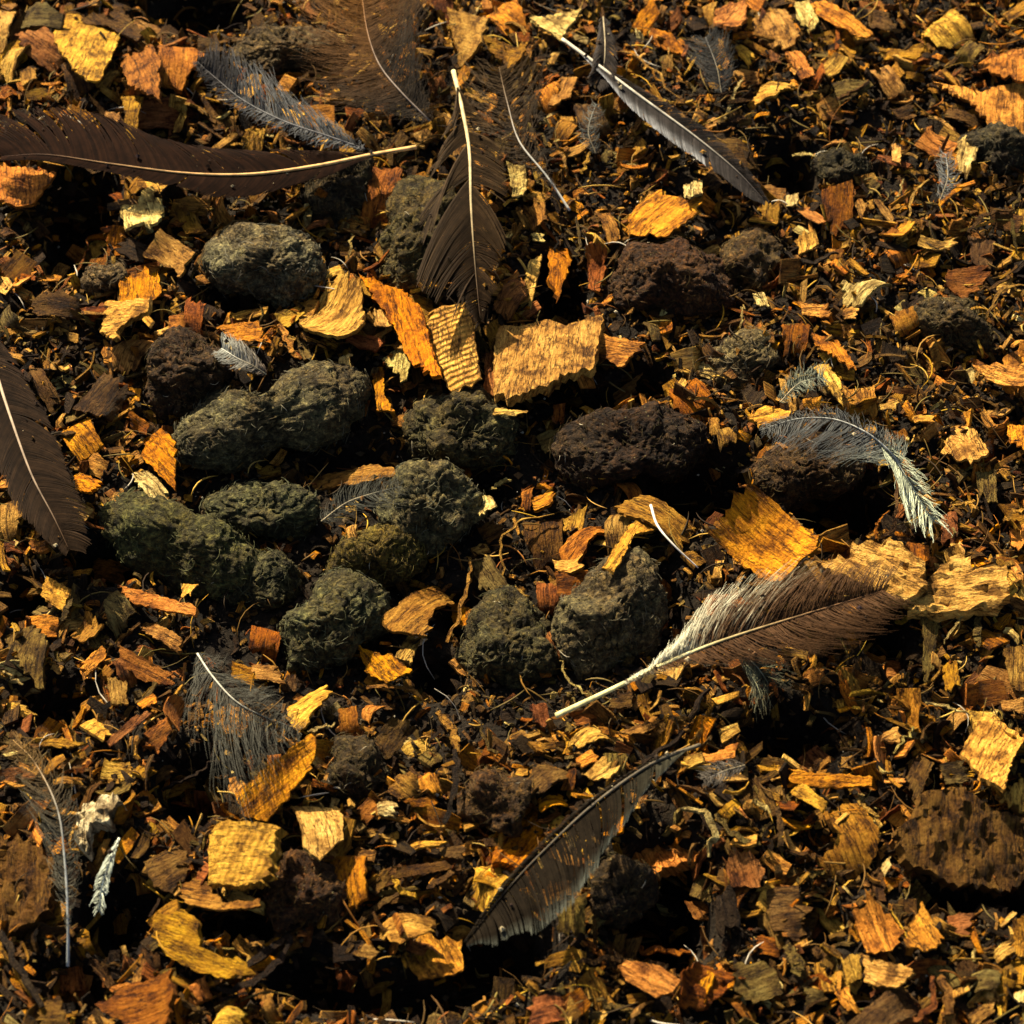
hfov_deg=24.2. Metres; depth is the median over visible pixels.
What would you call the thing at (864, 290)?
wood chip
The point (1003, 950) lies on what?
wood chip
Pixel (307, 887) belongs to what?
pellet
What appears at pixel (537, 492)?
root fibres
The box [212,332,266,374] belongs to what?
feather
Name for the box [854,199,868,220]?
wood chip
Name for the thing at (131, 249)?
wood chip
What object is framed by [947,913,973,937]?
wood chip
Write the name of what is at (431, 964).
wood chip
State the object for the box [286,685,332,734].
wood chip
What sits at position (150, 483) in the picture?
wood chip
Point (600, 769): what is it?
wood chip
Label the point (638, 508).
wood chip
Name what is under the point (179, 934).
wood chip
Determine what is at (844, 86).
wood chip
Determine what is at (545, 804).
wood chip
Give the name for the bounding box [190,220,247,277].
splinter
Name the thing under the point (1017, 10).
wood chip
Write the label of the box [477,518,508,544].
wood chip
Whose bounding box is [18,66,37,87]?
wood chip
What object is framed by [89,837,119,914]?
feather
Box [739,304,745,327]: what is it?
splinter
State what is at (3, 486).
wood chip
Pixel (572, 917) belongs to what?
wood chip
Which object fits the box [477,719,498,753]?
splinter
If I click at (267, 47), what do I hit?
pellet
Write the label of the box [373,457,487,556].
pellet
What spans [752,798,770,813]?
splinter
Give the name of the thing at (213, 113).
wood chip
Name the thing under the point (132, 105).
wood chip
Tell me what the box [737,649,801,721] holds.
feather
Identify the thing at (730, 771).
feather
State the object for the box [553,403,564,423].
wood chip
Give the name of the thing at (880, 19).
wood chip
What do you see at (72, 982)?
wood chip
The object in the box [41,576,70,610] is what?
wood chip
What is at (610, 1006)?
splinter
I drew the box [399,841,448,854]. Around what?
wood chip
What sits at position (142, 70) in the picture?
wood chip
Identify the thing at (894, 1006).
wood chip
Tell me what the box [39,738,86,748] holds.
wood chip
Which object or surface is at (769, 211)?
wood chip
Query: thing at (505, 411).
wood chip
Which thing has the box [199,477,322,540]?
pellet
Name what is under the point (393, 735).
wood chip
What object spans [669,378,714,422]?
wood chip
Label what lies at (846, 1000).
wood chip
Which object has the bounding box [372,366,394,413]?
wood chip
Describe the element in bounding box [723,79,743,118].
splinter
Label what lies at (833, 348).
wood chip
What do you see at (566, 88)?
wood chip
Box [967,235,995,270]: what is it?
wood chip
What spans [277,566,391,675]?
pellet
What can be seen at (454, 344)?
wood chip
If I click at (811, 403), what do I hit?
wood chip
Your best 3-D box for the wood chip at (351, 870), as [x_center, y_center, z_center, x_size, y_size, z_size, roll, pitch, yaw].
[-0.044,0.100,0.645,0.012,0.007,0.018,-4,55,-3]
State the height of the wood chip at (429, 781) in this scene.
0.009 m
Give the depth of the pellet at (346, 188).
0.78 m
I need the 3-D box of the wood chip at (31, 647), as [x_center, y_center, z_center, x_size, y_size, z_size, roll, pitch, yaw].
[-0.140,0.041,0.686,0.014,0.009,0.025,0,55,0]
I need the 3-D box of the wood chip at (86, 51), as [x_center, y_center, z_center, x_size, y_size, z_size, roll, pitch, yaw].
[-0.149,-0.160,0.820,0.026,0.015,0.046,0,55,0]
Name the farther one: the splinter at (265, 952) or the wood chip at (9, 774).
the wood chip at (9, 774)
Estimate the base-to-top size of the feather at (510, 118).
0.019 m
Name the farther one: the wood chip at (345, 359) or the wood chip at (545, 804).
the wood chip at (345, 359)
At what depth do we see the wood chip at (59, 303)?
0.76 m
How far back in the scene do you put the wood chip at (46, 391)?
0.74 m
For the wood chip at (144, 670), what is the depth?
0.69 m
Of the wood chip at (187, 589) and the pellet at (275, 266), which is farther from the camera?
the pellet at (275, 266)
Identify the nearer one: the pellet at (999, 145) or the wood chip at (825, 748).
the wood chip at (825, 748)
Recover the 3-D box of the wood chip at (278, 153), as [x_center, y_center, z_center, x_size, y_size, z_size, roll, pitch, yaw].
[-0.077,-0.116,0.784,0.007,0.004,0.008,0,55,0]
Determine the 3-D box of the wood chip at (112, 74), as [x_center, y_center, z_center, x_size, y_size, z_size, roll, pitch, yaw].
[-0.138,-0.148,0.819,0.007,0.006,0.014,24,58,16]
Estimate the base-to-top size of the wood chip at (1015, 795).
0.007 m
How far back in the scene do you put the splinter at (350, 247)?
0.78 m
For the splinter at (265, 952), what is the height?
0.003 m
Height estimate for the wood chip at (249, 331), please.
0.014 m
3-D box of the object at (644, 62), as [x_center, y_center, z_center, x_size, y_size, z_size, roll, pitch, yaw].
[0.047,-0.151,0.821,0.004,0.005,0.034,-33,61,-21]
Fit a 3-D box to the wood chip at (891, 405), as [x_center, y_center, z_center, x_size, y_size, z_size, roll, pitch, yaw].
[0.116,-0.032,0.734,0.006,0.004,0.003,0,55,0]
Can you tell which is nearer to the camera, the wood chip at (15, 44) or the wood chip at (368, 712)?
the wood chip at (368, 712)
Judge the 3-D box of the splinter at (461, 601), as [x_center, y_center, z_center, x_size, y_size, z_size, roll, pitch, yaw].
[-0.016,0.026,0.705,0.008,0.003,0.029,0,55,0]
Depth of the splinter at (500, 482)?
0.73 m
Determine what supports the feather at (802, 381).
on the wood litter
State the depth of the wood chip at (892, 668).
0.70 m
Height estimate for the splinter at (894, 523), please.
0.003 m
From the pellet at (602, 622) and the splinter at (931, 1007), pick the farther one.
the pellet at (602, 622)
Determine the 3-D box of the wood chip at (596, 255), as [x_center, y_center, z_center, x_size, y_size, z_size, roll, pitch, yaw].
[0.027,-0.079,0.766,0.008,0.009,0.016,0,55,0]
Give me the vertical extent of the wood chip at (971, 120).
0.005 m
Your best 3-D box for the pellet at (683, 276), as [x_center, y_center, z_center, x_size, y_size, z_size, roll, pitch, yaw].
[0.051,-0.074,0.770,0.045,0.032,0.031,0,55,0]
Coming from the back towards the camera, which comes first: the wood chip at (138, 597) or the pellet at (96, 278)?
the pellet at (96, 278)
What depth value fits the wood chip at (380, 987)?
0.64 m
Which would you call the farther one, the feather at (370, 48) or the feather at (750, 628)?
the feather at (370, 48)
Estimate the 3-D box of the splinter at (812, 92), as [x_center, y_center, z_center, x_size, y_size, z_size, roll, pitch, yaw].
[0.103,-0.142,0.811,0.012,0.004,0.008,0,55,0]
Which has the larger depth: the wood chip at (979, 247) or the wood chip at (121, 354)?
the wood chip at (979, 247)
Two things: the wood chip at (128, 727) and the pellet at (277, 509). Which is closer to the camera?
the wood chip at (128, 727)
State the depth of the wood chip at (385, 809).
0.65 m
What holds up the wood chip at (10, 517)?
on the wood litter
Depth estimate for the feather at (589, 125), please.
0.79 m
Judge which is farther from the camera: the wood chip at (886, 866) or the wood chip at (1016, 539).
the wood chip at (1016, 539)
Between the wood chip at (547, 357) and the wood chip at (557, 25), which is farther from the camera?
the wood chip at (557, 25)
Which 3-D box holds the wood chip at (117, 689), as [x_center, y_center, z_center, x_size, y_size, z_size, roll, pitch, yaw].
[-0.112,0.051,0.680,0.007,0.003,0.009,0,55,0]
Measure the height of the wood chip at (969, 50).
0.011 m
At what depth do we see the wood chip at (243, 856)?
0.64 m
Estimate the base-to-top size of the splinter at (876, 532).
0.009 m
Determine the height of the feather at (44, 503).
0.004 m
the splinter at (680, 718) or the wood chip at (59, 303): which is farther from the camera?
the wood chip at (59, 303)
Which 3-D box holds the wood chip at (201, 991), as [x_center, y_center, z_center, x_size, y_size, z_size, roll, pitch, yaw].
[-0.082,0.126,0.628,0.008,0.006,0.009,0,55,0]
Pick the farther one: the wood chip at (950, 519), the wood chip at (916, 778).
the wood chip at (950, 519)
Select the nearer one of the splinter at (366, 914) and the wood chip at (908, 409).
the splinter at (366, 914)
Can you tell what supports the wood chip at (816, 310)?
on the wood litter
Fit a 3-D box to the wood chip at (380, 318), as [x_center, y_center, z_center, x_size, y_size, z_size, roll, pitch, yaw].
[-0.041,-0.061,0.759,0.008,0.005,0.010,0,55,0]
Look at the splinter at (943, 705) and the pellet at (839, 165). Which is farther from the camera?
the pellet at (839, 165)
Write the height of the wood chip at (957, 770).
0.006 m
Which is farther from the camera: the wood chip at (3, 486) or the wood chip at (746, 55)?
the wood chip at (746, 55)
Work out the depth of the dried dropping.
0.65 m
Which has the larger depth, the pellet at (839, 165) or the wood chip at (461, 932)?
the pellet at (839, 165)
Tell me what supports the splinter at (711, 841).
on the wood litter
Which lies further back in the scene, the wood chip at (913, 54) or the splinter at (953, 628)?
the wood chip at (913, 54)
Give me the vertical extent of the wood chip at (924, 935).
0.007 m
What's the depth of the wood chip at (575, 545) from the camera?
0.71 m
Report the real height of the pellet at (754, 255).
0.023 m
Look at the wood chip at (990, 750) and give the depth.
0.66 m
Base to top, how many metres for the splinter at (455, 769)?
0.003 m
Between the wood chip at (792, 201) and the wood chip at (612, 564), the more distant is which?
the wood chip at (792, 201)
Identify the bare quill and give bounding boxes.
[649,504,698,567]
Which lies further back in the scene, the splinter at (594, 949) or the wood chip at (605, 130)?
the wood chip at (605, 130)
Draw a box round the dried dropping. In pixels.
[74,792,126,861]
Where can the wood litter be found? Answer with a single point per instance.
(987, 687)
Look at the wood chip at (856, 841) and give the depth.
0.65 m
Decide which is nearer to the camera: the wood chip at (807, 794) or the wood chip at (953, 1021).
the wood chip at (953, 1021)
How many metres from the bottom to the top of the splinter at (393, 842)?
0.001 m
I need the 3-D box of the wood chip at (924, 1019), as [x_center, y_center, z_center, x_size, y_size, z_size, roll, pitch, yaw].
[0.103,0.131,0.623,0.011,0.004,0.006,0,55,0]
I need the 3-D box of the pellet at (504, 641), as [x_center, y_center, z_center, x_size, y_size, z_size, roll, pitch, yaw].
[-0.001,0.038,0.700,0.032,0.029,0.035,0,55,0]
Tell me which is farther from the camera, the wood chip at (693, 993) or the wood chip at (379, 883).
the wood chip at (379, 883)
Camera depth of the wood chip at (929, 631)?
0.69 m
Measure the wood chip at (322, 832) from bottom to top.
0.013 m
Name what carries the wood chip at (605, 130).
on the wood litter
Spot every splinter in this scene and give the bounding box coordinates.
[0,929,44,1007]
[0,942,44,1014]
[2,670,23,684]
[58,595,73,623]
[59,239,88,289]
[61,760,92,774]
[80,622,140,691]
[82,521,104,529]
[162,760,221,791]
[171,493,186,506]
[178,992,210,1015]
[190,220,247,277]
[202,142,242,153]
[216,935,292,994]
[234,933,290,978]
[277,323,299,358]
[307,722,335,732]
[345,892,400,953]
[347,233,353,258]
[366,684,426,707]
[378,834,396,846]
[391,875,417,899]
[426,862,461,890]
[435,710,459,753]
[442,749,460,823]
[445,557,472,642]
[464,92,495,104]
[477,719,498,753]
[491,477,511,489]
[499,513,554,575]
[515,586,533,606]
[521,975,551,983]
[521,975,626,984]
[535,960,603,974]
[540,237,559,293]
[559,151,567,176]
[559,660,588,694]
[572,216,581,256]
[577,954,633,965]
[580,152,590,173]
[582,941,605,965]
[596,996,650,1017]
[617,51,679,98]
[638,945,691,957]
[641,688,710,764]
[657,715,689,734]
[681,806,719,856]
[689,694,712,744]
[714,813,760,845]
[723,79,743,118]
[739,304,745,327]
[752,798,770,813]
[775,806,784,852]
[782,942,805,979]
[783,249,838,264]
[786,849,821,861]
[792,152,815,156]
[796,870,824,882]
[799,85,831,98]
[806,91,821,118]
[827,290,842,321]
[836,79,869,100]
[857,800,882,835]
[873,510,890,539]
[881,472,899,538]
[893,726,913,753]
[894,179,903,199]
[904,976,937,1021]
[908,179,928,216]
[925,702,969,715]
[936,974,954,1023]
[944,616,964,643]
[949,499,976,510]
[966,208,1014,233]
[972,988,996,1011]
[973,616,981,647]
[979,264,1017,291]
[986,284,1023,317]
[1002,508,1023,522]
[1010,192,1021,250]
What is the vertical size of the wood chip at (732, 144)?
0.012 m
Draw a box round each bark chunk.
[0,833,60,939]
[891,787,1023,898]
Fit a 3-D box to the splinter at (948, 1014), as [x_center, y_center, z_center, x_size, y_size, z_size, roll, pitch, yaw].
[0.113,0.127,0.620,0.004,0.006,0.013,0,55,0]
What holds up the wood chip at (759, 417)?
on the wood litter
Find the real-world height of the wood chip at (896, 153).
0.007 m
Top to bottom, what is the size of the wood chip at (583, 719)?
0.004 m
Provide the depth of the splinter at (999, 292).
0.76 m
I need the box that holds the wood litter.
[0,0,1023,1023]
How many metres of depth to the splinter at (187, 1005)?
0.62 m
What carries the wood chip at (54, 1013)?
on the wood litter
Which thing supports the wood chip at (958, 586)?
on the wood litter
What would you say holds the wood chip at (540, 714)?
on the wood litter
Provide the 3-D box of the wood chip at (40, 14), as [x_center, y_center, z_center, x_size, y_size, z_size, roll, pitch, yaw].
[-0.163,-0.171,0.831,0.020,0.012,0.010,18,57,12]
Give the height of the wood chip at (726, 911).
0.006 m
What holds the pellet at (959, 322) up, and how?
on the wood litter
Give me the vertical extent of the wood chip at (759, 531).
0.014 m
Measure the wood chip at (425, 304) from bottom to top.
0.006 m
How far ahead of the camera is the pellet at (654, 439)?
0.73 m
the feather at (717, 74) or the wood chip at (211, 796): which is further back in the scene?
the feather at (717, 74)
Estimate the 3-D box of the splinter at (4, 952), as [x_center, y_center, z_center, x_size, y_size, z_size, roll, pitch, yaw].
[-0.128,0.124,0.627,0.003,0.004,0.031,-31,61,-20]
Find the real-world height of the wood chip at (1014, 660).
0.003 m
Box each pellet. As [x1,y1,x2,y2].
[81,259,127,297]
[97,487,260,601]
[142,325,232,420]
[171,358,372,475]
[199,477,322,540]
[200,222,328,309]
[209,547,304,611]
[227,21,342,75]
[261,848,347,936]
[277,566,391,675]
[304,148,376,226]
[320,731,391,803]
[325,523,428,589]
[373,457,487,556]
[377,174,463,293]
[399,383,520,470]
[454,584,561,689]
[455,764,536,837]
[549,400,713,491]
[550,546,669,680]
[585,852,661,933]
[603,235,737,323]
[708,326,781,387]
[718,225,785,289]
[749,426,867,512]
[810,147,872,188]
[912,293,994,355]
[956,120,1023,175]
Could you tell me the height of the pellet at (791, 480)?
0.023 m
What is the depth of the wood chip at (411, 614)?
0.70 m
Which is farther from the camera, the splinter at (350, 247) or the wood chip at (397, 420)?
the splinter at (350, 247)
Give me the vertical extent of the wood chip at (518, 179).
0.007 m
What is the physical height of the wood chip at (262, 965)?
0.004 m
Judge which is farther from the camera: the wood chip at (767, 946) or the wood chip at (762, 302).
the wood chip at (762, 302)
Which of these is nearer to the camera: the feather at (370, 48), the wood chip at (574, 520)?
the wood chip at (574, 520)
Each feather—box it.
[0,107,416,197]
[0,340,90,555]
[0,731,83,966]
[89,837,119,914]
[183,651,306,841]
[193,37,364,151]
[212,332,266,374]
[284,0,440,122]
[320,473,410,524]
[416,69,507,328]
[457,42,570,210]
[464,743,700,946]
[555,557,913,717]
[561,38,768,205]
[577,98,604,153]
[587,16,617,92]
[679,23,738,92]
[696,757,744,788]
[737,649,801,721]
[758,406,952,539]
[778,360,829,402]
[932,147,959,199]
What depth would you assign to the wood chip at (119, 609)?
0.70 m
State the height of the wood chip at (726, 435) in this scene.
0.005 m
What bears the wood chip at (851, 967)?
on the wood litter
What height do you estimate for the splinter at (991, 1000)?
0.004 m
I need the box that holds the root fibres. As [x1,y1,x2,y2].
[0,0,1023,1023]
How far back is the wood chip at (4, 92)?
0.81 m
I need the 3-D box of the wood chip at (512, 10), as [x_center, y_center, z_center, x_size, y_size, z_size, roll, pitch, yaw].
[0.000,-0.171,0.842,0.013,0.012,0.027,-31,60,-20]
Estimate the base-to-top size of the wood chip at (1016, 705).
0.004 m
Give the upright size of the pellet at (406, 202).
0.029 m
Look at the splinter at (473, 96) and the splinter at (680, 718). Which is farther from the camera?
the splinter at (473, 96)
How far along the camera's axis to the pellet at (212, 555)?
0.71 m
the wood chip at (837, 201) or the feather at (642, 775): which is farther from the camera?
the wood chip at (837, 201)
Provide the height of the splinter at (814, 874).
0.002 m
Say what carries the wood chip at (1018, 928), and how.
on the wood litter
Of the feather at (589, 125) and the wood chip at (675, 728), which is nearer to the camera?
the wood chip at (675, 728)
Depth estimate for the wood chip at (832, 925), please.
0.65 m
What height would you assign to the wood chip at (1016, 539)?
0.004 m
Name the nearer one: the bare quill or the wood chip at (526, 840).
the wood chip at (526, 840)
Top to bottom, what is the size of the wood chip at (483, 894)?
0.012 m
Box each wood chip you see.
[0,9,15,54]
[0,40,27,82]
[0,44,30,82]
[0,85,16,101]
[0,162,56,208]
[0,479,7,489]
[0,500,22,541]
[0,766,34,782]
[3,702,37,717]
[5,624,48,689]
[15,26,64,75]
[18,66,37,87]
[19,585,40,600]
[21,2,64,29]
[28,540,50,553]
[29,365,60,416]
[30,290,89,322]
[34,996,68,1023]
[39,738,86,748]
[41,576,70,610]
[52,263,70,286]
[53,14,119,82]
[53,776,86,785]
[59,417,104,461]
[60,61,95,105]
[60,966,85,995]
[71,610,103,643]
[72,372,132,421]
[74,473,103,494]
[76,684,86,695]
[80,306,107,321]
[80,646,106,676]
[81,10,141,42]
[88,93,121,122]
[89,958,119,989]
[95,69,119,88]
[95,968,176,1023]
[100,298,152,341]
[103,339,154,375]
[103,590,134,639]
[107,677,127,705]
[107,711,154,747]
[109,488,123,500]
[114,237,147,262]
[116,44,162,103]
[116,265,161,309]
[117,584,198,617]
[119,645,174,685]
[120,186,163,231]
[121,96,144,145]
[128,409,149,434]
[129,387,141,401]
[131,470,168,499]
[137,694,157,708]
[138,97,196,129]
[140,622,183,653]
[141,428,178,491]
[142,228,196,277]
[143,717,174,753]
[143,845,191,894]
[151,909,254,978]
[158,43,208,93]
[170,199,205,235]
[177,879,261,911]
[181,584,198,597]
[184,297,205,335]
[184,976,212,1005]
[188,33,225,52]
[199,94,243,135]
[200,709,222,730]
[203,785,221,801]
[207,819,288,890]
[213,1006,247,1023]
[216,321,263,342]
[221,887,265,915]
[231,661,283,685]
[235,734,316,821]
[248,625,280,664]
[250,956,275,970]
[251,664,286,684]
[270,151,287,157]
[274,306,304,327]
[282,108,304,128]
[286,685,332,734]
[290,806,343,861]
[297,271,365,339]
[312,464,394,490]
[330,855,368,910]
[337,214,370,238]
[338,353,352,366]
[338,705,360,735]
[346,524,357,538]
[351,944,381,959]
[355,797,376,826]
[357,279,432,329]
[358,645,412,683]
[359,274,443,379]
[360,167,402,228]
[361,705,386,724]
[369,865,391,895]
[369,981,393,996]
[372,308,392,327]
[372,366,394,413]
[374,713,415,759]
[377,801,398,817]
[379,913,435,944]
[381,586,454,638]
[382,130,409,156]
[382,350,410,382]
[385,771,419,800]
[390,413,404,427]
[392,860,458,878]
[395,635,419,664]
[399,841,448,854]
[403,796,437,807]
[407,932,463,980]
[418,772,442,792]
[426,302,482,391]
[436,7,489,67]
[438,846,465,858]
[445,925,473,943]
[451,602,470,628]
[470,865,521,913]
[472,555,507,590]
[477,495,496,516]
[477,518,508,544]
[483,351,494,396]
[484,34,529,68]
[486,0,530,42]
[488,807,543,872]
[492,279,527,320]
[492,408,528,416]
[493,313,604,406]
[506,161,526,198]
[517,254,541,318]
[521,197,545,231]
[521,486,534,510]
[522,519,562,569]
[526,994,565,1023]
[527,762,567,795]
[528,703,548,726]
[529,8,581,41]
[531,233,544,242]
[531,487,556,512]
[534,80,560,115]
[536,427,562,453]
[536,582,558,615]
[537,794,567,812]
[545,632,560,659]
[546,246,572,302]
[548,76,577,106]
[552,554,583,573]
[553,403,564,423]
[554,569,588,597]
[556,892,587,937]
[559,526,604,561]
[560,767,576,791]
[562,506,587,532]
[568,709,596,725]
[568,725,611,748]
[573,104,612,138]
[575,748,598,768]
[584,756,620,780]
[585,242,606,291]
[587,907,606,934]
[595,210,619,245]
[598,333,646,368]
[601,520,655,574]
[604,514,632,555]
[605,691,632,708]
[613,372,642,405]
[613,494,693,549]
[615,718,664,735]
[617,960,681,997]
[622,189,702,238]
[632,842,698,880]
[649,28,690,57]
[659,319,672,334]
[659,579,671,598]
[661,718,696,735]
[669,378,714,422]
[678,961,746,1010]
[683,180,702,198]
[684,900,707,920]
[688,742,738,763]
[698,971,714,1003]
[702,1,717,29]
[704,594,736,615]
[707,137,761,174]
[708,483,819,582]
[712,885,740,938]
[713,0,747,31]
[715,427,736,451]
[723,848,764,887]
[731,961,782,1003]
[735,44,754,68]
[748,406,790,428]
[748,885,813,941]
[750,9,800,50]
[752,292,769,307]
[753,81,797,107]
[756,935,780,957]
[762,200,781,225]
[781,323,809,356]
[785,50,814,80]
[786,193,798,207]
[788,768,871,789]
[789,784,827,812]
[794,0,819,33]
[796,230,818,255]
[798,301,832,318]
[801,668,835,686]
[801,986,828,1005]
[802,396,821,416]
[810,0,873,38]
[811,333,856,369]
[814,364,843,408]
[814,907,844,941]
[816,798,879,879]
[817,538,927,609]
[820,744,834,757]
[821,180,853,236]
[832,79,872,106]
[834,987,859,1013]
[836,223,863,241]
[838,44,856,66]
[838,665,862,696]
[840,279,891,307]
[840,954,861,985]
[841,307,859,319]
[841,386,877,420]
[847,985,920,1023]
[848,422,877,436]
[852,889,904,954]
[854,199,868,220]
[860,953,915,988]
[865,8,903,32]
[870,65,909,100]
[878,400,898,410]
[881,726,901,743]
[881,857,891,876]
[884,46,925,61]
[884,660,901,681]
[889,306,918,337]
[890,102,915,119]
[891,143,900,164]
[896,1003,928,1023]
[901,400,915,422]
[904,753,933,800]
[904,902,944,951]
[906,542,930,562]
[907,553,1009,623]
[912,415,935,423]
[917,235,957,250]
[920,616,938,681]
[921,9,975,48]
[932,82,1023,134]
[939,760,974,783]
[940,511,957,546]
[940,1012,956,1023]
[941,424,988,465]
[942,660,960,691]
[944,108,984,129]
[944,265,990,298]
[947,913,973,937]
[955,40,984,75]
[956,135,977,180]
[960,714,1023,792]
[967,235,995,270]
[967,1004,994,1023]
[971,969,1001,993]
[972,362,1023,388]
[973,48,1023,83]
[975,469,997,504]
[980,407,997,429]
[993,941,1015,963]
[999,697,1023,713]
[999,777,1023,812]
[1002,350,1020,366]
[1002,646,1023,692]
[1003,1,1023,24]
[1003,627,1019,644]
[1006,422,1023,449]
[1009,524,1023,551]
[1012,916,1023,956]
[1014,990,1023,1002]
[1016,209,1023,233]
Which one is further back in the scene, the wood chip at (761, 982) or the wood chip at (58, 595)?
the wood chip at (58, 595)
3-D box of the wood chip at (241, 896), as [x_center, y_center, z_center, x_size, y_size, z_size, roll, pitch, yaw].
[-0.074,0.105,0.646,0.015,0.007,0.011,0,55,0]
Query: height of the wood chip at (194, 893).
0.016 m
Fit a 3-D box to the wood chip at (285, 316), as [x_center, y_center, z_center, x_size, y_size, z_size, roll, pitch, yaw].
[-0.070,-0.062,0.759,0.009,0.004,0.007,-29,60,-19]
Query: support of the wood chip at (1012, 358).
on the wood litter
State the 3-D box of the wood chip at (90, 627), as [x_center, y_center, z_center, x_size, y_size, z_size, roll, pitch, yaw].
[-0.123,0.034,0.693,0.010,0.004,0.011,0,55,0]
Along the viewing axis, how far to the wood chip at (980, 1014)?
0.62 m
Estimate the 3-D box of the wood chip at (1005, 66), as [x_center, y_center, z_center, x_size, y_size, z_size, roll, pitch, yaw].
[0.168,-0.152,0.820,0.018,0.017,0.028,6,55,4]
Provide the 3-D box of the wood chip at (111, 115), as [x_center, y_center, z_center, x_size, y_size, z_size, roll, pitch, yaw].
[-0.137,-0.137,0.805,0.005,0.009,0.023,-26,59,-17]
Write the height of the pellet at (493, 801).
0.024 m
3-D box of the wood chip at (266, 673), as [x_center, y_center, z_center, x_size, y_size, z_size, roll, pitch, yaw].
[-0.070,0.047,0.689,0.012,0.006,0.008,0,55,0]
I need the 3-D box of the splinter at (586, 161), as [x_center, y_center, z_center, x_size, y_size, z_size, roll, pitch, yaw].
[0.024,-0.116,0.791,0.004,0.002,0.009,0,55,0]
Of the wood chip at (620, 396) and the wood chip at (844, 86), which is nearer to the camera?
the wood chip at (620, 396)
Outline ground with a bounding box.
[0,0,1023,1023]
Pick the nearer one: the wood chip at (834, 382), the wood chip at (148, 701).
the wood chip at (148, 701)
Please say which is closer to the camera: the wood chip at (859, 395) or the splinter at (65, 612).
the splinter at (65, 612)
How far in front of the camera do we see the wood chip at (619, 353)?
0.75 m
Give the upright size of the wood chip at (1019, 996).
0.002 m
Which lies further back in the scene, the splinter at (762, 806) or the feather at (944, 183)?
the feather at (944, 183)
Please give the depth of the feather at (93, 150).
0.78 m
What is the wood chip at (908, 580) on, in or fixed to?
on the wood litter
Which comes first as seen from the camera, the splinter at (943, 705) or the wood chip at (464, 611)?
the splinter at (943, 705)
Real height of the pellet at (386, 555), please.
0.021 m
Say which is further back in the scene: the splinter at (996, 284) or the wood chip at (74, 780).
the splinter at (996, 284)
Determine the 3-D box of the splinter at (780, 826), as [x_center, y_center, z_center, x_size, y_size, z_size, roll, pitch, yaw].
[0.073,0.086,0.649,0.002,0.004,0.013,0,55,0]
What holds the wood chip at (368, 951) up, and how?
on the wood litter
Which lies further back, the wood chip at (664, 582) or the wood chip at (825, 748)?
the wood chip at (664, 582)
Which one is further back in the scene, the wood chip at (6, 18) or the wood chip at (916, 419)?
the wood chip at (6, 18)
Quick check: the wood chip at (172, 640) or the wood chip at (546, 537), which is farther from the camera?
the wood chip at (546, 537)
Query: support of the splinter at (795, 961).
on the wood litter
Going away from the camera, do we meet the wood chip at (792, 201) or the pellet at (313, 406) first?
the pellet at (313, 406)
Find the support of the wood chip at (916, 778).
on the wood litter
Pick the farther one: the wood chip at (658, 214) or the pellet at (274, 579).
the wood chip at (658, 214)
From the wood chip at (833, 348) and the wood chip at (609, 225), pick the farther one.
the wood chip at (609, 225)
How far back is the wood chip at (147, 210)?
0.78 m
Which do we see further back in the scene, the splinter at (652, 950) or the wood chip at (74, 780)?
the wood chip at (74, 780)
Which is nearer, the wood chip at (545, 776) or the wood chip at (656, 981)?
the wood chip at (656, 981)
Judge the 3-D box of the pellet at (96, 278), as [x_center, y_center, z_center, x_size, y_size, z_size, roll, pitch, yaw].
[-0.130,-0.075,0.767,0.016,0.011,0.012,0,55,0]
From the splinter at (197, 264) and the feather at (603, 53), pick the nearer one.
the splinter at (197, 264)
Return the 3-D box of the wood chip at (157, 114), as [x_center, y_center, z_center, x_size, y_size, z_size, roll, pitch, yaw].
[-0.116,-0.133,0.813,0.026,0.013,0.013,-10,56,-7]
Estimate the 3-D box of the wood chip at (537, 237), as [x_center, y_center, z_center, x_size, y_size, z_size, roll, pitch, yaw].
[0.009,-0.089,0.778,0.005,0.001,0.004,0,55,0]

